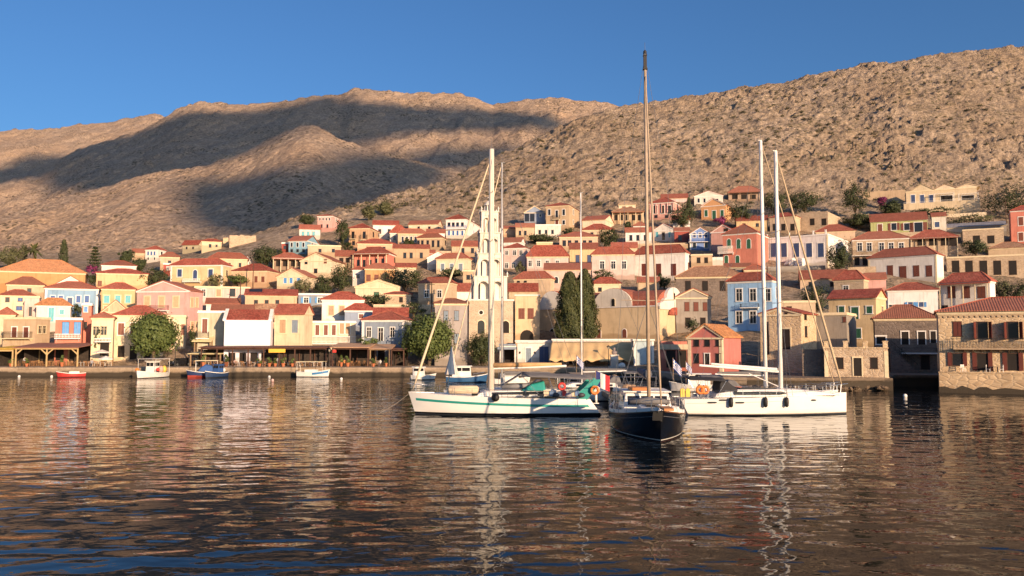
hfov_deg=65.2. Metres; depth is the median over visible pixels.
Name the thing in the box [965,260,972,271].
window
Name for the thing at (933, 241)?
window
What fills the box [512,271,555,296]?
house
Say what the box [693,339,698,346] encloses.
window
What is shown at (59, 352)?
window
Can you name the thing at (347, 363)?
potted plant
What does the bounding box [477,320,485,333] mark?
window
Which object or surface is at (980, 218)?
bush
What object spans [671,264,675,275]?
door
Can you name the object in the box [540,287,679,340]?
church
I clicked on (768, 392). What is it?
cabin window
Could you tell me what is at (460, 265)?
window
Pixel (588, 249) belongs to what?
house
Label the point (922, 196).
window
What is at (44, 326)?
window
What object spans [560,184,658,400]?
sailing yacht
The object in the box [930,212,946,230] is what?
house
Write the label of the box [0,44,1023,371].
hillside
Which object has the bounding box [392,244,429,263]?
house
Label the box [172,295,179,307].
window
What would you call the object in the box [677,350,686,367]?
door
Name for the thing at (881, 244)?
window
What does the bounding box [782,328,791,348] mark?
window
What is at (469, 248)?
house
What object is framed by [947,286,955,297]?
window
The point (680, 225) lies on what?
house
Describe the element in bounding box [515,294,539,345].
church annexe
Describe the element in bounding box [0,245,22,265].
tree
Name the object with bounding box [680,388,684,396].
jerrycan
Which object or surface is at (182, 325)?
window
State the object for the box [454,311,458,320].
window
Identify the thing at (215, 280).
tree
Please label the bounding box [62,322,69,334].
door
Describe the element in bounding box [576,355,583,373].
flag
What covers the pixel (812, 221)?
window
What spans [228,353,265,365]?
doorway
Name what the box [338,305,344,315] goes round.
window
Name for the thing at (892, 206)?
bush
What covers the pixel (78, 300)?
window
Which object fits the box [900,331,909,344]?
door
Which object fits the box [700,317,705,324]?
window
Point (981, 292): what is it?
window
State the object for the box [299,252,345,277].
house
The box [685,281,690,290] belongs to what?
window
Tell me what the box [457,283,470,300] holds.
house
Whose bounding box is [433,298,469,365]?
house
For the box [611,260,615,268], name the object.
window
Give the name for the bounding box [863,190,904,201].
retaining wall
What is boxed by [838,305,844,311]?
window
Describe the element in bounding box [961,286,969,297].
window
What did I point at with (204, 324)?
door
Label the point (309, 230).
house
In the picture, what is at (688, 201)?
cypress tree
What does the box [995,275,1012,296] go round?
tree
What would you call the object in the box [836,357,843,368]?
window
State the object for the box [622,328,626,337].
window
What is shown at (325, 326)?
window
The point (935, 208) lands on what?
hedge
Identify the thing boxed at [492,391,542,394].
cabin window
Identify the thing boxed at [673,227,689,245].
house
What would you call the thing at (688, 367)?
flag
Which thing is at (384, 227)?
house
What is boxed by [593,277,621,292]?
house
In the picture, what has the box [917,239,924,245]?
window
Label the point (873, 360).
window
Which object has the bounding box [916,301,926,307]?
window
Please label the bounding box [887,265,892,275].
window
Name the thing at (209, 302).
house
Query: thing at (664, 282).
bush
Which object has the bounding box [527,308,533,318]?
window
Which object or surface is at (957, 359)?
window
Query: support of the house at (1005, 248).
on the hillside
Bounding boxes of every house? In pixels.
[0,259,87,292]
[0,289,35,316]
[0,307,18,343]
[0,317,50,346]
[5,276,46,299]
[24,296,41,316]
[34,297,73,331]
[43,281,101,316]
[54,317,83,365]
[55,276,78,283]
[81,303,93,342]
[89,311,116,365]
[95,268,149,294]
[100,260,137,270]
[100,282,137,310]
[100,300,125,314]
[112,305,166,360]
[132,248,144,260]
[135,280,203,334]
[144,246,166,262]
[159,252,181,271]
[163,263,170,275]
[167,315,187,349]
[169,258,232,285]
[182,240,201,253]
[194,286,250,310]
[196,310,224,365]
[201,238,222,253]
[205,298,240,310]
[208,252,248,274]
[210,304,254,310]
[223,238,228,246]
[223,309,274,365]
[229,235,256,247]
[231,263,280,287]
[244,288,297,303]
[255,304,277,331]
[272,252,304,271]
[274,303,314,345]
[275,268,318,292]
[281,242,288,252]
[287,236,319,253]
[298,293,330,305]
[299,224,320,239]
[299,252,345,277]
[307,245,341,258]
[312,321,355,352]
[316,214,341,231]
[320,291,365,320]
[335,250,354,267]
[343,303,372,334]
[348,223,380,246]
[351,266,364,285]
[352,246,396,267]
[354,279,400,305]
[356,238,395,252]
[359,311,413,363]
[363,263,396,282]
[372,220,398,238]
[372,307,408,316]
[383,291,411,304]
[389,225,403,243]
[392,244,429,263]
[395,263,416,278]
[397,228,426,243]
[408,220,442,230]
[416,233,446,250]
[416,277,458,306]
[426,229,445,236]
[426,251,442,269]
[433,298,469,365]
[435,253,472,273]
[445,214,479,238]
[451,240,477,257]
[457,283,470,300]
[462,270,474,282]
[503,226,515,236]
[503,237,525,246]
[503,243,529,269]
[508,283,538,319]
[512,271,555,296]
[515,223,534,240]
[523,205,545,223]
[526,245,569,270]
[535,224,560,237]
[536,242,552,244]
[543,263,591,290]
[545,202,579,230]
[558,232,598,251]
[569,242,598,265]
[581,215,614,228]
[582,224,614,237]
[590,246,635,279]
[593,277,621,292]
[611,207,644,224]
[611,242,637,251]
[617,201,636,208]
[625,227,651,243]
[632,222,644,226]
[634,244,690,279]
[636,276,659,290]
[648,197,681,219]
[654,223,673,241]
[660,193,687,202]
[672,215,690,226]
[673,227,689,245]
[675,288,712,332]
[685,323,742,374]
[689,227,710,250]
[690,254,712,267]
[693,190,723,204]
[700,198,733,221]
[710,224,731,252]
[718,224,768,265]
[724,263,750,271]
[725,272,776,331]
[727,186,759,201]
[735,215,768,230]
[743,265,765,271]
[757,307,817,372]
[766,230,848,267]
[769,212,800,233]
[781,300,815,312]
[798,269,846,290]
[814,224,855,242]
[816,312,856,348]
[823,341,892,390]
[826,288,887,346]
[832,270,869,289]
[850,231,909,266]
[855,214,868,227]
[863,272,886,291]
[866,246,944,282]
[869,211,927,232]
[870,304,937,372]
[885,282,939,313]
[903,183,980,213]
[909,229,958,256]
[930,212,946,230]
[933,296,1023,394]
[937,271,997,308]
[945,254,1023,277]
[946,221,1007,235]
[960,227,1003,245]
[987,241,1023,254]
[1008,205,1023,243]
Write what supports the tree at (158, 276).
on the hillside
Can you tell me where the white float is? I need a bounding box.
[618,363,625,368]
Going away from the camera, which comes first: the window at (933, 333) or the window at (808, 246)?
the window at (933, 333)
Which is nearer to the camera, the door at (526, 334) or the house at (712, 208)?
the door at (526, 334)
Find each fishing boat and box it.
[135,358,170,378]
[186,360,217,376]
[204,364,228,377]
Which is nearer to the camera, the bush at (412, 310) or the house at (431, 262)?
the bush at (412, 310)
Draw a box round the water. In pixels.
[0,376,1023,575]
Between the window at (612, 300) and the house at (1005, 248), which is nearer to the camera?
the window at (612, 300)
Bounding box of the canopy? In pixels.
[549,341,633,366]
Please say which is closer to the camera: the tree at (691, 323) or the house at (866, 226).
the tree at (691, 323)
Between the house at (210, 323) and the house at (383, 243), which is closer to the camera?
the house at (210, 323)
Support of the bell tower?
on the hillside
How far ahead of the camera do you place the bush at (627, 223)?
279.44 m
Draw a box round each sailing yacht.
[407,139,600,415]
[443,162,570,392]
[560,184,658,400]
[672,141,847,415]
[692,131,837,395]
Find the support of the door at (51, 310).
in the house at (51, 308)
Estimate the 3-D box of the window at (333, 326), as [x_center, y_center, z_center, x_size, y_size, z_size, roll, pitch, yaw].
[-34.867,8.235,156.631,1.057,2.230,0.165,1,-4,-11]
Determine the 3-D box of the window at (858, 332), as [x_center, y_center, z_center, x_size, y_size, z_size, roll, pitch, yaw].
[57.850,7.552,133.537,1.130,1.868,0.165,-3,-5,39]
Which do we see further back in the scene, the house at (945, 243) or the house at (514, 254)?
the house at (945, 243)
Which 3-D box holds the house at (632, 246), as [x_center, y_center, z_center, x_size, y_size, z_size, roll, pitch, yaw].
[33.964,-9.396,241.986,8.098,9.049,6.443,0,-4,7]
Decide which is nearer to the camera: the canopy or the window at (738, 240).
the canopy
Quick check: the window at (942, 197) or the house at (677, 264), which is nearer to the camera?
the house at (677, 264)
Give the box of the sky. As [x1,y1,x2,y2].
[0,0,1023,131]
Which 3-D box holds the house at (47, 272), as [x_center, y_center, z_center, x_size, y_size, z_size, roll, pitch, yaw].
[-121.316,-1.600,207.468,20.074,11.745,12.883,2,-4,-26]
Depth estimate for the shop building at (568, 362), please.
146.85 m
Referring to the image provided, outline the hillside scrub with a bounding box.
[320,65,1015,213]
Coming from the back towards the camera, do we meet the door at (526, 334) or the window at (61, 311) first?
the window at (61, 311)
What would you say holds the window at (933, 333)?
in the house at (908, 332)
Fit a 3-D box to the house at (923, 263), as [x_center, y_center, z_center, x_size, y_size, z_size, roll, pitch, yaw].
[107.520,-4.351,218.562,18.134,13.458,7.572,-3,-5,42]
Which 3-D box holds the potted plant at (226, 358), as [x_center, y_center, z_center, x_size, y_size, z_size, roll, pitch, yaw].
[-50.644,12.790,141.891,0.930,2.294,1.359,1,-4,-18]
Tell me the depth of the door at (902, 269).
215.85 m
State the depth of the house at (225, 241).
290.10 m
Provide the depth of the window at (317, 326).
156.02 m
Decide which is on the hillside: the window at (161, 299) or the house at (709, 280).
the house at (709, 280)
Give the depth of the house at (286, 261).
227.42 m
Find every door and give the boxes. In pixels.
[11,326,17,336]
[22,326,29,336]
[47,307,54,321]
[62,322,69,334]
[67,297,72,304]
[73,322,80,334]
[100,343,108,355]
[129,346,136,359]
[192,269,197,280]
[201,318,208,332]
[378,327,383,340]
[520,330,533,339]
[539,347,548,362]
[576,255,579,262]
[587,255,590,262]
[642,264,645,275]
[656,264,660,275]
[666,350,675,367]
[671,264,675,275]
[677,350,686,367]
[704,353,709,363]
[712,210,715,218]
[850,306,859,318]
[852,356,862,375]
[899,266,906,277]
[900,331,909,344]
[917,331,926,344]
[920,355,929,369]
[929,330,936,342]
[976,353,987,370]
[977,321,987,338]
[1007,321,1018,338]
[1007,353,1018,370]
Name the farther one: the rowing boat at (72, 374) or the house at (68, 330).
the house at (68, 330)
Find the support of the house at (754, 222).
on the hillside
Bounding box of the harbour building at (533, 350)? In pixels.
[515,340,551,362]
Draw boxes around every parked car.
[168,358,191,365]
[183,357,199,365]
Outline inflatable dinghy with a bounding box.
[501,383,530,388]
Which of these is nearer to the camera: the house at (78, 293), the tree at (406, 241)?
the house at (78, 293)
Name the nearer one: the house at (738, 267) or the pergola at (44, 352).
the pergola at (44, 352)
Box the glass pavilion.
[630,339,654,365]
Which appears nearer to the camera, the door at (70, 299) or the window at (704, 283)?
the door at (70, 299)
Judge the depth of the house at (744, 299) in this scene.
152.77 m
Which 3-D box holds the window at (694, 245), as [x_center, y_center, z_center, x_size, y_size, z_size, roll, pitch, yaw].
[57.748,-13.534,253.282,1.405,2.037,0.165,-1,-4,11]
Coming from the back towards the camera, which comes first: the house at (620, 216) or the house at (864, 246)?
the house at (620, 216)
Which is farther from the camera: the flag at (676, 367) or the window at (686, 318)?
the window at (686, 318)
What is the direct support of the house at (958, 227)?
on the hillside
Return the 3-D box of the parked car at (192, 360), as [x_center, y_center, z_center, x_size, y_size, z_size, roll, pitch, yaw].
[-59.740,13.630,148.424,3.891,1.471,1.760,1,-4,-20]
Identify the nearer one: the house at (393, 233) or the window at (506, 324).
the window at (506, 324)
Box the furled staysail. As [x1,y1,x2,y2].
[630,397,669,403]
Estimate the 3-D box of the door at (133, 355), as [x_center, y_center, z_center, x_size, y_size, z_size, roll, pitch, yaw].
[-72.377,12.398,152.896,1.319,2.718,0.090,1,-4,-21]
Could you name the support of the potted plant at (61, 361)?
on the quay
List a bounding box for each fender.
[491,393,498,401]
[729,388,732,407]
[763,394,767,406]
[784,392,788,406]
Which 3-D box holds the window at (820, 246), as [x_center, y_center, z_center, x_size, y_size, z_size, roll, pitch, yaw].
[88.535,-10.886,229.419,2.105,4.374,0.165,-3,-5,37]
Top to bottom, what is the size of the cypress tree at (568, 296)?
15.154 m
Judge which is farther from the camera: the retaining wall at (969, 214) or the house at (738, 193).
the house at (738, 193)
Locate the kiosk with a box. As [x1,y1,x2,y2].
[498,344,515,361]
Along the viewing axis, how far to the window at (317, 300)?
190.47 m
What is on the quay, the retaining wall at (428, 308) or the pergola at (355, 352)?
the pergola at (355, 352)
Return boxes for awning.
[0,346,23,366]
[187,352,223,365]
[192,336,214,365]
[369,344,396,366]
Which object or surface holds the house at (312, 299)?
on the hillside
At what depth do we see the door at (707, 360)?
107.73 m
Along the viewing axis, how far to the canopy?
143.59 m
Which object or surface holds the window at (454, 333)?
in the house at (454, 307)
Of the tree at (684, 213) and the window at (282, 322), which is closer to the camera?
the window at (282, 322)
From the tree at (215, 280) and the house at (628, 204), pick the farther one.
the house at (628, 204)
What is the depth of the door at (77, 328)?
149.97 m
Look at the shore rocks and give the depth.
97.28 m
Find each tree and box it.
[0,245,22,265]
[17,242,28,260]
[22,243,43,258]
[58,239,68,261]
[83,247,102,267]
[117,247,134,262]
[124,309,183,359]
[131,257,147,270]
[137,266,172,284]
[207,273,225,285]
[292,276,311,292]
[312,273,332,292]
[328,259,354,292]
[334,219,349,248]
[378,267,426,291]
[396,307,459,365]
[404,238,413,243]
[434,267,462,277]
[461,327,497,365]
[553,271,589,338]
[572,268,601,338]
[598,228,620,246]
[665,202,701,226]
[685,318,700,331]
[686,197,691,212]
[722,200,752,221]
[759,189,798,214]
[782,189,823,212]
[797,282,829,312]
[824,234,853,269]
[839,177,870,212]
[960,239,988,255]
[975,182,1023,214]
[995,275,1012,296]
[1009,280,1023,295]
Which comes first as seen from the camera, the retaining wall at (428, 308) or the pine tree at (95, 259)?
the retaining wall at (428, 308)
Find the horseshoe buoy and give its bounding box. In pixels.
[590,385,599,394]
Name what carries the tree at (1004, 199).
on the hillside
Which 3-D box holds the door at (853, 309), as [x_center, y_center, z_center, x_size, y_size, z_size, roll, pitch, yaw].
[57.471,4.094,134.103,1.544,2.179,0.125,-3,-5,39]
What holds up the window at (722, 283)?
in the house at (709, 280)
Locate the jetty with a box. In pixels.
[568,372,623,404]
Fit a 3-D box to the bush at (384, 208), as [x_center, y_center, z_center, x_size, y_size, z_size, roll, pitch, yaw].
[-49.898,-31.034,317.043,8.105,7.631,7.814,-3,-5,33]
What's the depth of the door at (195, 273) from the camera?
211.19 m
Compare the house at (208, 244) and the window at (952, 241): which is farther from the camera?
the house at (208, 244)
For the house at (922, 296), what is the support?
on the hillside
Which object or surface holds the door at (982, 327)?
in the house at (976, 337)
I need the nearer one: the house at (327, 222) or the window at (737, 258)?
the window at (737, 258)
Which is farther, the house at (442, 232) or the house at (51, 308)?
the house at (442, 232)
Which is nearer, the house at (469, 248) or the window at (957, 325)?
the window at (957, 325)
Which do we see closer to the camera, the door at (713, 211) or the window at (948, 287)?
the window at (948, 287)
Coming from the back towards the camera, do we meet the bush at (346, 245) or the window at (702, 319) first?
the bush at (346, 245)
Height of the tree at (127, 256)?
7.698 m
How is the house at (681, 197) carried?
on the hillside
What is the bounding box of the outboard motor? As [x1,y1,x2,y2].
[593,388,599,403]
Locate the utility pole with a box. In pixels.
[429,282,434,317]
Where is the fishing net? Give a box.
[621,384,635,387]
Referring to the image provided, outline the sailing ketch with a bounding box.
[608,50,685,441]
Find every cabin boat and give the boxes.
[446,365,486,382]
[669,373,712,391]
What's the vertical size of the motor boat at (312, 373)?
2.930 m
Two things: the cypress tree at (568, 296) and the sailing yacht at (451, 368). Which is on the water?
the sailing yacht at (451, 368)
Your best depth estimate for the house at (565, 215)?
286.57 m
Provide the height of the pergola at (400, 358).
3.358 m
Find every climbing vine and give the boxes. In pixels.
[93,327,101,347]
[186,324,197,348]
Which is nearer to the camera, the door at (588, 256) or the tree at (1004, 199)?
the door at (588, 256)
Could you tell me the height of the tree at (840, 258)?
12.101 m
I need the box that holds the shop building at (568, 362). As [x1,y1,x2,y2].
[551,339,629,363]
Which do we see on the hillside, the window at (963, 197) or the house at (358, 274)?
the house at (358, 274)
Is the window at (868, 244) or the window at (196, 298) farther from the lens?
the window at (868, 244)
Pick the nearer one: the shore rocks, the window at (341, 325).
the shore rocks
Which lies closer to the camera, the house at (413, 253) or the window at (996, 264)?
the window at (996, 264)
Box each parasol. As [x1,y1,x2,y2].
[92,350,110,365]
[98,356,112,366]
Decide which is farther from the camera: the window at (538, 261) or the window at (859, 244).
the window at (859, 244)
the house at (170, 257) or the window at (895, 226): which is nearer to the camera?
the house at (170, 257)
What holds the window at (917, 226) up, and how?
in the house at (906, 222)
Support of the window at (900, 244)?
in the house at (864, 246)
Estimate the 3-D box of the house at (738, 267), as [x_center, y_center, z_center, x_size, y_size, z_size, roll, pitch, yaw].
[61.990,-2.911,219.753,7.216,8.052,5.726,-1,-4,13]
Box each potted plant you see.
[24,358,29,366]
[60,355,63,366]
[201,354,206,365]
[224,354,228,366]
[267,357,271,366]
[280,357,285,366]
[340,355,342,366]
[345,356,350,366]
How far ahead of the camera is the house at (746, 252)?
229.91 m
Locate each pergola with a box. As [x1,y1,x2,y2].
[12,343,92,366]
[198,346,330,366]
[330,343,376,366]
[391,347,407,365]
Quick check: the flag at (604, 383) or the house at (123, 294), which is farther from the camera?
the house at (123, 294)
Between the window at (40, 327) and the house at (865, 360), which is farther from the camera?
the window at (40, 327)
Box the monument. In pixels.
[608,348,619,368]
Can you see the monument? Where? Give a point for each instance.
(613, 359)
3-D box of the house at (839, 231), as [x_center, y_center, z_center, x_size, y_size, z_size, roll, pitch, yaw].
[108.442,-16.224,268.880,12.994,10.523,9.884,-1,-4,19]
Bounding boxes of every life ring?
[558,382,565,390]
[696,385,704,393]
[700,385,709,393]
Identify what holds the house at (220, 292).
on the hillside
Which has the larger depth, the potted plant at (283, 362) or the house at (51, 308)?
the house at (51, 308)
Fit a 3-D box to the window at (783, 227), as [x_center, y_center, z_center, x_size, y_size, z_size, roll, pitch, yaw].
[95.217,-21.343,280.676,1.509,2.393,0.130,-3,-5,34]
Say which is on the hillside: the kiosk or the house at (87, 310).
the house at (87, 310)
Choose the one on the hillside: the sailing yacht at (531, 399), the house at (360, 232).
the house at (360, 232)
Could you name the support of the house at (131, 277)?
on the hillside
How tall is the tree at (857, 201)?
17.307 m
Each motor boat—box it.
[295,361,329,376]
[411,366,435,379]
[494,374,529,384]
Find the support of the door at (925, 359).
in the house at (908, 332)
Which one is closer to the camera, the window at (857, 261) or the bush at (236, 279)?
the bush at (236, 279)
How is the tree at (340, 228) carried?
on the hillside
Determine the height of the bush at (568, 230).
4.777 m
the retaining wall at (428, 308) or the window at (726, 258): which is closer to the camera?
the retaining wall at (428, 308)
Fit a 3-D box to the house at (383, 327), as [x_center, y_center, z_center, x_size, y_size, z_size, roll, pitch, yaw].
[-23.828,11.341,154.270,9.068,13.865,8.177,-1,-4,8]
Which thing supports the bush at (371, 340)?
on the pergola at (355, 352)
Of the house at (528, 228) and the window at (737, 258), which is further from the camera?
the house at (528, 228)
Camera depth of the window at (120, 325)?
152.34 m
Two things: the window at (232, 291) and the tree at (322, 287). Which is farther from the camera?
the tree at (322, 287)
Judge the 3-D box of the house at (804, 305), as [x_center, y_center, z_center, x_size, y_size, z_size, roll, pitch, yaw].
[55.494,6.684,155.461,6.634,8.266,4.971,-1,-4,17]
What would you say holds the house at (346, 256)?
on the hillside
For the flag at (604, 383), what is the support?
attached to the sailing yacht at (531, 399)
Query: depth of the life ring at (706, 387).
64.67 m
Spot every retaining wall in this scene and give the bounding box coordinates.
[373,304,432,314]
[638,243,687,249]
[712,257,722,265]
[765,265,825,271]
[802,349,824,375]
[848,266,875,272]
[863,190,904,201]
[900,232,919,236]
[946,212,985,218]
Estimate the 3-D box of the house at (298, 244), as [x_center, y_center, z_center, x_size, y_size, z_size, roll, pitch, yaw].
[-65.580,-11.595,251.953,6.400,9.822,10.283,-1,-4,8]
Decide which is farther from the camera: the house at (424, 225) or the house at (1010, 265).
the house at (424, 225)
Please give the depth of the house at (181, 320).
159.63 m
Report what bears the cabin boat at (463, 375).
on the water
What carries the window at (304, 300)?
in the house at (312, 299)
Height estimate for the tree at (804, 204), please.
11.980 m
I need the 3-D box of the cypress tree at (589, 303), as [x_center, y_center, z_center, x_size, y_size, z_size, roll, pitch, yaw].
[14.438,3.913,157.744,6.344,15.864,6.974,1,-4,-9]
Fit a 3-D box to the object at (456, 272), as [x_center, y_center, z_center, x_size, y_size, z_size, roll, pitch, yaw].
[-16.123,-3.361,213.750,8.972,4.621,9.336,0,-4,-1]
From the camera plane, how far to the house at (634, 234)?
261.43 m
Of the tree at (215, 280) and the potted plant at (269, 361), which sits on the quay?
the potted plant at (269, 361)
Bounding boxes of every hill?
[0,88,618,211]
[0,113,162,181]
[0,125,458,251]
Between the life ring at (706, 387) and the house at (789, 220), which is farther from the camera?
the house at (789, 220)
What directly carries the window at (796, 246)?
in the house at (815, 245)
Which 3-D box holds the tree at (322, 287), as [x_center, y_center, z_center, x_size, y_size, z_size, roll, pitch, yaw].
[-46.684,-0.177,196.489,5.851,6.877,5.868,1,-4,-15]
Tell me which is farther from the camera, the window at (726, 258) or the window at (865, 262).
the window at (726, 258)
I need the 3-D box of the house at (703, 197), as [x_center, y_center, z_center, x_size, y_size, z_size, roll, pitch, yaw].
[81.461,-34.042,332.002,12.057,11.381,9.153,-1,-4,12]
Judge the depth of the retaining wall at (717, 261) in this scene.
231.50 m
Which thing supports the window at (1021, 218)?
in the house at (1016, 224)
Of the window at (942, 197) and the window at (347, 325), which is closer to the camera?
the window at (347, 325)
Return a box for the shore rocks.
[749,384,888,390]
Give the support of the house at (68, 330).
on the hillside
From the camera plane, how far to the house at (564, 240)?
251.46 m
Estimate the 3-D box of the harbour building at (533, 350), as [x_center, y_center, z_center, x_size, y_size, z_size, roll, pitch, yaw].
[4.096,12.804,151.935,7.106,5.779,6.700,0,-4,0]
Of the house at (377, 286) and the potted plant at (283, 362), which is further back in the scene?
the house at (377, 286)
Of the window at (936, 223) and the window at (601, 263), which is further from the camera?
the window at (936, 223)
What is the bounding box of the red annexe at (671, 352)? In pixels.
[660,341,687,370]
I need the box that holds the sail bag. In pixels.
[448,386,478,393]
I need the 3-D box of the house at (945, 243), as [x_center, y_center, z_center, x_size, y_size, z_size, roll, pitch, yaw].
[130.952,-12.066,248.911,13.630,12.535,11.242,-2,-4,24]
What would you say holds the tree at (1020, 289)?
on the hillside
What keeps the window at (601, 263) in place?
in the house at (614, 254)
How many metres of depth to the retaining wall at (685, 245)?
255.04 m
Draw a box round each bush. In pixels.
[72,304,81,317]
[84,265,98,274]
[86,274,95,284]
[227,273,249,286]
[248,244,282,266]
[298,213,315,224]
[342,242,352,249]
[356,335,378,344]
[360,205,376,220]
[361,294,391,303]
[374,201,393,215]
[401,301,426,318]
[515,260,525,273]
[527,233,557,242]
[561,227,574,233]
[593,269,613,279]
[623,221,631,226]
[659,277,670,289]
[713,216,727,223]
[838,211,870,228]
[877,197,887,205]
[877,200,902,213]
[947,212,997,222]
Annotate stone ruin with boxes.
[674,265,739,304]
[795,211,840,231]
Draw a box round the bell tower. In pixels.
[466,197,513,351]
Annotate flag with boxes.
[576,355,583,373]
[595,370,609,391]
[673,359,681,379]
[685,361,691,374]
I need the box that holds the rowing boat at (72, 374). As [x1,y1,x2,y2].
[56,371,85,376]
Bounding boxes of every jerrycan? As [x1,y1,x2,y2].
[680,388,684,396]
[685,388,689,396]
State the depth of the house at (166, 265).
229.41 m
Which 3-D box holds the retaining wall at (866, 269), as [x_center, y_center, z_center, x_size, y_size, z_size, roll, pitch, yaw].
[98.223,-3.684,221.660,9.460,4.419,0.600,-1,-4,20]
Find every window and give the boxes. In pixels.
[37,325,42,333]
[41,325,46,333]
[55,349,63,359]
[59,309,64,314]
[75,295,80,302]
[84,295,89,302]
[92,325,99,335]
[100,325,107,335]
[103,294,109,303]
[114,294,121,302]
[117,322,124,335]
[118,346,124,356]
[124,294,131,303]
[143,295,150,305]
[157,295,164,307]
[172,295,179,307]
[177,268,182,276]
[181,324,184,334]
[190,297,193,307]
[195,297,198,307]
[208,268,213,276]
[215,288,221,296]
[230,288,234,296]
[278,319,286,333]
[290,319,298,333]
[301,297,310,303]
[314,324,319,335]
[315,297,322,303]
[323,324,328,335]
[328,305,334,315]
[331,324,336,335]
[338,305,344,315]
[339,323,344,334]
[345,323,350,334]
[358,313,363,318]
[366,327,371,337]
[378,350,384,359]
[389,327,394,337]
[424,290,428,297]
[436,290,441,297]
[440,263,444,270]
[443,311,447,320]
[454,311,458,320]
[454,333,458,343]
[458,263,462,270]
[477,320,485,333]
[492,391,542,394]
[503,320,509,332]
[518,308,524,318]
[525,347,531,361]
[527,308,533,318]
[530,214,534,221]
[536,260,540,266]
[599,260,604,268]
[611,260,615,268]
[611,298,614,305]
[621,260,626,268]
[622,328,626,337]
[653,205,657,213]
[660,205,664,213]
[684,302,688,310]
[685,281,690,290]
[685,317,690,326]
[692,242,696,248]
[693,302,698,310]
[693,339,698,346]
[693,353,698,362]
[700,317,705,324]
[702,281,707,290]
[703,302,706,310]
[704,339,709,346]
[715,339,721,346]
[715,353,720,362]
[720,281,725,290]
[724,255,728,262]
[727,238,730,248]
[734,391,785,394]
[735,255,739,262]
[735,288,742,301]
[735,310,742,323]
[736,238,740,248]
[746,238,750,248]
[749,288,756,301]
[749,310,756,323]
[766,288,771,301]
[766,322,768,354]
[770,242,775,257]
[780,242,787,257]
[781,224,785,230]
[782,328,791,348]
[790,224,794,230]
[793,242,799,257]
[805,242,812,257]
[810,218,814,224]
[817,242,824,257]
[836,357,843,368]
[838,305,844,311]
[854,257,859,264]
[856,328,861,338]
[857,242,862,251]
[862,257,867,264]
[865,305,872,313]
[866,242,871,251]
[870,357,877,368]
[875,335,886,344]
[877,223,882,230]
[878,242,884,250]
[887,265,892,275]
[888,222,899,230]
[888,242,893,248]
[898,242,903,247]
[901,222,912,230]
[905,301,915,305]
[909,222,926,231]
[910,194,915,202]
[913,265,918,276]
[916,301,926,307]
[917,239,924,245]
[920,194,924,202]
[926,265,931,276]
[929,194,933,201]
[929,238,936,245]
[934,221,939,227]
[940,195,952,201]
[941,238,947,245]
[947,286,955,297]
[949,238,956,245]
[952,260,959,271]
[952,321,962,336]
[952,353,962,365]
[961,194,974,199]
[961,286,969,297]
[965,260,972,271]
[973,235,979,240]
[977,286,985,297]
[979,260,987,274]
[987,235,994,243]
[993,260,1001,274]
[1009,260,1016,274]
[1017,232,1023,241]
[1018,216,1023,225]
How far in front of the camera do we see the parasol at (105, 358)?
140.61 m
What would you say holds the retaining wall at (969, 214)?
on the hillside
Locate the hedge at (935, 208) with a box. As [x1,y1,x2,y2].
[910,206,970,213]
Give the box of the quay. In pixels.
[0,365,938,389]
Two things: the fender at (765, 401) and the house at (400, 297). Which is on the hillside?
the house at (400, 297)
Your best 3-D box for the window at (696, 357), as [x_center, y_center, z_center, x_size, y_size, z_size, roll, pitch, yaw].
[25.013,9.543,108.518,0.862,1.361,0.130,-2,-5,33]
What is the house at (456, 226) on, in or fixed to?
on the hillside
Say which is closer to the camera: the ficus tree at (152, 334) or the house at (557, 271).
the ficus tree at (152, 334)
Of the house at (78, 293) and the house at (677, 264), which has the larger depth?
the house at (677, 264)
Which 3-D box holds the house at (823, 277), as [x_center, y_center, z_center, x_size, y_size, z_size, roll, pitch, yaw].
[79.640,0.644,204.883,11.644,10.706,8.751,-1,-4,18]
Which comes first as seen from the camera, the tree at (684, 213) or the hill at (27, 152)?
the tree at (684, 213)
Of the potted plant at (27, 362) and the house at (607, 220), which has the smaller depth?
the potted plant at (27, 362)
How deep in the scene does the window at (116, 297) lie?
179.89 m
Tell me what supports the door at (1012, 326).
in the house at (976, 337)
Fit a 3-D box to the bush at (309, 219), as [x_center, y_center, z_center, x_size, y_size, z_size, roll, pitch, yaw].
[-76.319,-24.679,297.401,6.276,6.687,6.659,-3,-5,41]
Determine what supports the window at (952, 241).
in the house at (945, 243)
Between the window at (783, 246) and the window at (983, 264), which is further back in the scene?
the window at (783, 246)
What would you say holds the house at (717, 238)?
on the hillside
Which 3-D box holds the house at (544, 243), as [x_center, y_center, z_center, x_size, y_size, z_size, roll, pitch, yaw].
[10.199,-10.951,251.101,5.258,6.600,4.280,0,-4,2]
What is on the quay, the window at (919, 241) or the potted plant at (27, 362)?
the potted plant at (27, 362)
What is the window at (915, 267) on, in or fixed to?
in the house at (923, 263)

